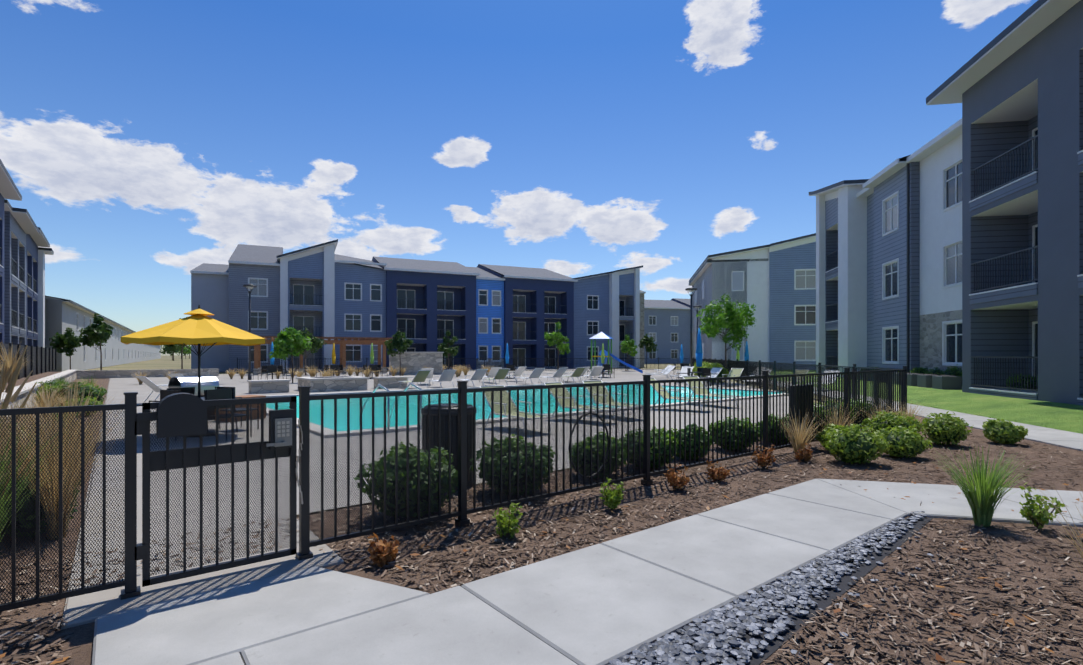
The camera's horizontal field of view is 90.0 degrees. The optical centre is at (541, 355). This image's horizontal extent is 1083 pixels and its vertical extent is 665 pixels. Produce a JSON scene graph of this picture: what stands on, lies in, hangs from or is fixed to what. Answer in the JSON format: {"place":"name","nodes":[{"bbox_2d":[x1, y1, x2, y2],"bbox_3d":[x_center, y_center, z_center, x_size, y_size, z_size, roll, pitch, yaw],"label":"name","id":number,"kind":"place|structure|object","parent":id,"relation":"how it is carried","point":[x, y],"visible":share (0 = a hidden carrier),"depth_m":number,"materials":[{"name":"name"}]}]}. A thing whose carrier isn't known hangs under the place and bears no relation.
{"place":"outdoors","nodes":[
{"label":"outdoors","id":0,"kind":"place"},
{"bbox_2d":[0,378,109,566],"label":"gravel strip","id":1,"kind":"object","parent":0,"point":[103,381],"depth_m":4.56,"materials":[{"name":"grey gravel"}]},
{"bbox_2d":[0,375,107,465],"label":"bed plants","id":2,"kind":"object","parent":1,"relation":"on","point":[60,386],"visible":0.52,"depth_m":14.62,"materials":[{"name":"green plant"}]},
{"bbox_2d":[0,379,124,541],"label":"ornamental grass","id":3,"kind":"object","parent":1,"relation":"on","point":[74,400],"depth_m":4.57,"materials":[{"name":"beige plant"}]},
{"bbox_2d":[61,369,822,624],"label":"pool deck","id":4,"kind":"structure","parent":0,"point":[117,388],"depth_m":8.22,"materials":[{"name":"grey concrete"}]},
{"bbox_2d":[120,305,264,436],"bbox_3d":[-6.575,0.285,10.404,2.260,2.510,2.260,0,0,-27],"label":"yellow umbrella","id":5,"kind":"object","parent":4,"relation":"on","point":[198,327],"visible":0.94,"depth_m":9.86,"materials":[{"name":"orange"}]},
{"bbox_2d":[137,387,258,440],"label":"outdoor chairs","id":6,"kind":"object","parent":4,"relation":"on","point":[218,393],"depth_m":10.20,"materials":[{"name":"black"}]},
{"bbox_2d":[168,376,265,421],"bbox_3d":[-7.707,1.020,12.887,1.378,1.040,1.574,0,0,32],"label":"barbecue","id":7,"kind":"object","parent":4,"relation":"on","point":[209,382],"visible":0.27,"depth_m":12.72,"materials":[{"name":"white plastic"}]},
{"bbox_2d":[0,352,443,421],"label":"stonework","id":8,"kind":"object","parent":4,"relation":"on","point":[413,362],"visible":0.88,"depth_m":25.22,"materials":[{"name":"stone"}]},
{"bbox_2d":[0,342,56,378],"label":"privacy fence","id":9,"kind":"object","parent":8,"relation":"on","point":[43,360],"visible":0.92,"depth_m":28.70,"materials":[{"name":"black"}]},
{"bbox_2d":[253,336,391,374],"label":"pergola","id":10,"kind":"object","parent":4,"relation":"on","point":[378,341],"visible":0.54,"depth_m":44.50,"materials":[{"name":"brown wood"}]},
{"bbox_2d":[78,370,781,551],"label":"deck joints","id":11,"kind":"object","parent":4,"relation":"on","point":[270,461],"visible":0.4,"depth_m":8.86,"materials":[{"name":"grey"}]},
{"bbox_2d":[421,403,476,487],"bbox_3d":[-1.119,1.068,6.556,0.670,0.945,0.670,0,0,-38],"label":"litter bin","id":12,"kind":"object","parent":4,"relation":"on","point":[434,424],"depth_m":6.31,"materials":[{"name":"black metal"}]},
{"bbox_2d":[0,357,907,611],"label":"pool fence","id":13,"kind":"object","parent":4,"relation":"on","point":[878,387],"visible":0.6,"depth_m":5.25,"materials":[{"name":"black metal"}]},
{"bbox_2d":[135,392,302,586],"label":"gate","id":14,"kind":"structure","parent":13,"relation":"attached to","point":[184,415],"depth_m":3.71,"materials":[{"name":"black metal"}]},
{"bbox_2d":[0,384,643,603],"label":"fence","id":15,"kind":"object","parent":13,"relation":"attached to","point":[575,441],"visible":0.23,"depth_m":3.91,"materials":[{"name":"black metal"}]},
{"bbox_2d":[243,284,701,379],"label":"lamp posts","id":16,"kind":"object","parent":4,"relation":"on","point":[251,286],"visible":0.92,"depth_m":32.17,"materials":[{"name":"grey metal"}]},
{"bbox_2d":[136,365,837,432],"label":"lounge chairs","id":17,"kind":"object","parent":4,"relation":"on","point":[422,374],"visible":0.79,"depth_m":24.17,"materials":[{"name":"white"}]},
{"bbox_2d":[257,326,754,386],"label":"closed umbrellas","id":18,"kind":"object","parent":4,"relation":"on","point":[699,372],"visible":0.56,"depth_m":34.86,"materials":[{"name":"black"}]},
{"bbox_2d":[269,292,756,382],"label":"trees","id":19,"kind":"object","parent":4,"relation":"on","point":[291,342],"visible":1,"depth_m":30.27,"materials":[{"name":"green plant"}]},
{"bbox_2d":[266,381,788,437],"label":"pool","id":20,"kind":"structure","parent":4,"relation":"in","point":[586,403],"depth_m":17.00,"materials":[{"name":"liquid"}]},
{"bbox_2d":[359,383,608,477],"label":"pool handrails","id":21,"kind":"object","parent":20,"relation":"on","point":[387,390],"visible":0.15,"depth_m":10.77,"materials":[{"name":"silver metal"}]},
{"bbox_2d":[0,341,1082,575],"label":"grasses","id":22,"kind":"object","parent":4,"relation":"on","point":[982,497],"visible":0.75,"depth_m":5.05,"materials":[{"name":"green plant"}]},
{"bbox_2d":[589,332,642,373],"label":"playground","id":23,"kind":"object","parent":4,"relation":"on","point":[601,335],"visible":0.85,"depth_m":44.65,"materials":[{"name":"blue plastic"}]},
{"bbox_2d":[87,355,871,515],"bbox_3d":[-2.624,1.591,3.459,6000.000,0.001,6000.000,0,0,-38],"label":"terrain","id":24,"kind":"structure","parent":0,"point":[165,362],"depth_m":75.31,"materials":[{"name":"beige soil"}]},
{"bbox_2d":[0,159,53,347],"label":"building","id":25,"kind":"structure","parent":24,"relation":"on","point":[23,243],"depth_m":34.71,"materials":[{"name":"grey"}]},
{"bbox_2d":[45,296,160,371],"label":"building","id":26,"kind":"structure","parent":24,"relation":"on","point":[61,315],"depth_m":57.15,"materials":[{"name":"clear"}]},
{"bbox_2d":[49,313,190,369],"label":"trees","id":27,"kind":"object","parent":24,"relation":"on","point":[100,331],"visible":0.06,"depth_m":41.27,"materials":[{"name":"green plant"}]},
{"bbox_2d":[190,239,645,371],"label":"building","id":28,"kind":"structure","parent":24,"relation":"on","point":[478,311],"depth_m":57.50,"materials":[{"name":"blue paint"}]},
{"bbox_2d":[644,298,689,363],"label":"apartment building","id":29,"kind":"structure","parent":24,"relation":"on","point":[667,325],"depth_m":100.89,"materials":[{"name":"grey"}]},
{"bbox_2d":[689,259,767,359],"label":"building","id":30,"kind":"structure","parent":24,"relation":"on","point":[737,280],"depth_m":48.28,"materials":[{"name":"grey"}]},
{"bbox_2d":[689,233,815,369],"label":"building","id":31,"kind":"structure","parent":24,"relation":"on","point":[780,294],"depth_m":47.33,"materials":[{"name":"white paint"}]},
{"bbox_2d":[790,384,811,435],"bbox_3d":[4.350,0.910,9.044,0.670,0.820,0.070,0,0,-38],"label":"trash can","id":32,"kind":"object","parent":24,"relation":"on","point":[800,405],"visible":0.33,"depth_m":8.94,"materials":[{"name":"black metal"}]},
{"bbox_2d":[809,0,1082,404],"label":"building","id":33,"kind":"structure","parent":24,"relation":"on","point":[960,242],"depth_m":17.95,"materials":[{"name":"white paint"}]},
{"bbox_2d":[0,0,1037,354],"label":"sky","id":34,"kind":"structure","parent":0,"point":[147,141],"materials":[{"name":"blue"}]},
{"bbox_2d":[0,412,1082,664],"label":"mulch bed","id":35,"kind":"object","parent":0,"point":[82,636],"depth_m":4.24,"materials":[{"name":"brown wood"}]},
{"bbox_2d":[0,345,59,520],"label":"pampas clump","id":36,"kind":"object","parent":35,"relation":"on","point":[9,388],"visible":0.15,"depth_m":4.23,"materials":[{"name":"beige plant"}]},
{"bbox_2d":[0,426,1082,664],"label":"mulch chips","id":37,"kind":"object","parent":35,"relation":"on","point":[780,658],"visible":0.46,"depth_m":3.69,"materials":[{"name":"brown wood"}]},
{"bbox_2d":[0,450,1082,664],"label":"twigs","id":38,"kind":"object","parent":35,"relation":"on","point":[938,656],"visible":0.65,"depth_m":3.98,"materials":[{"name":"brown wood"}]},
{"bbox_2d":[354,397,875,518],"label":"shrubs","id":39,"kind":"object","parent":35,"relation":"on","point":[667,445],"visible":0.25,"depth_m":6.63,"materials":[{"name":"green plant"}]},
{"bbox_2d":[367,443,1064,566],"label":"small shrubs","id":40,"kind":"object","parent":35,"relation":"on","point":[382,554],"visible":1,"depth_m":4.88,"materials":[{"name":"green plant"}]},
{"bbox_2d":[608,511,941,664],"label":"river rock","id":41,"kind":"object","parent":35,"relation":"on","point":[729,625],"visible":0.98,"depth_m":3.20,"materials":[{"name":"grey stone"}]},
{"bbox_2d":[814,410,1027,463],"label":"bed shrubs","id":42,"kind":"object","parent":35,"relation":"on","point":[891,434],"visible":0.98,"depth_m":8.66,"materials":[{"name":"green plant"}]},
{"bbox_2d":[61,379,1082,664],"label":"walks","id":43,"kind":"structure","parent":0,"point":[605,603],"depth_m":3.43,"materials":[{"name":"concrete"}]},
{"bbox_2d":[768,369,1082,433],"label":"lawn","id":44,"kind":"structure","parent":0,"point":[1062,416],"depth_m":14.61,"materials":[{"name":"green plant"}]},
{"bbox_2d":[692,362,1037,389],"bbox_3d":[14.653,0.972,24.512,8.502,1.255,27.052,0,0,-15],"label":"hedge","id":45,"kind":"object","parent":44,"relation":"on","point":[955,371],"visible":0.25,"depth_m":21.23,"materials":[{"name":"green plant"}]},
{"bbox_2d":[862,370,961,389],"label":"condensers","id":46,"kind":"object","parent":44,"relation":"on","point":[949,382],"visible":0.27,"depth_m":20.88,"materials":[{"name":"metal"}]},
{"bbox_2d":[777,380,1079,432],"bbox_3d":[11.996,1.512,19.384,0.341,0.097,39.870,0,0,9],"label":"lawn edge","id":47,"kind":"object","parent":44,"relation":"on","point":[981,415],"visible":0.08,"depth_m":13.22,"materials":[{"name":"grey concrete"}]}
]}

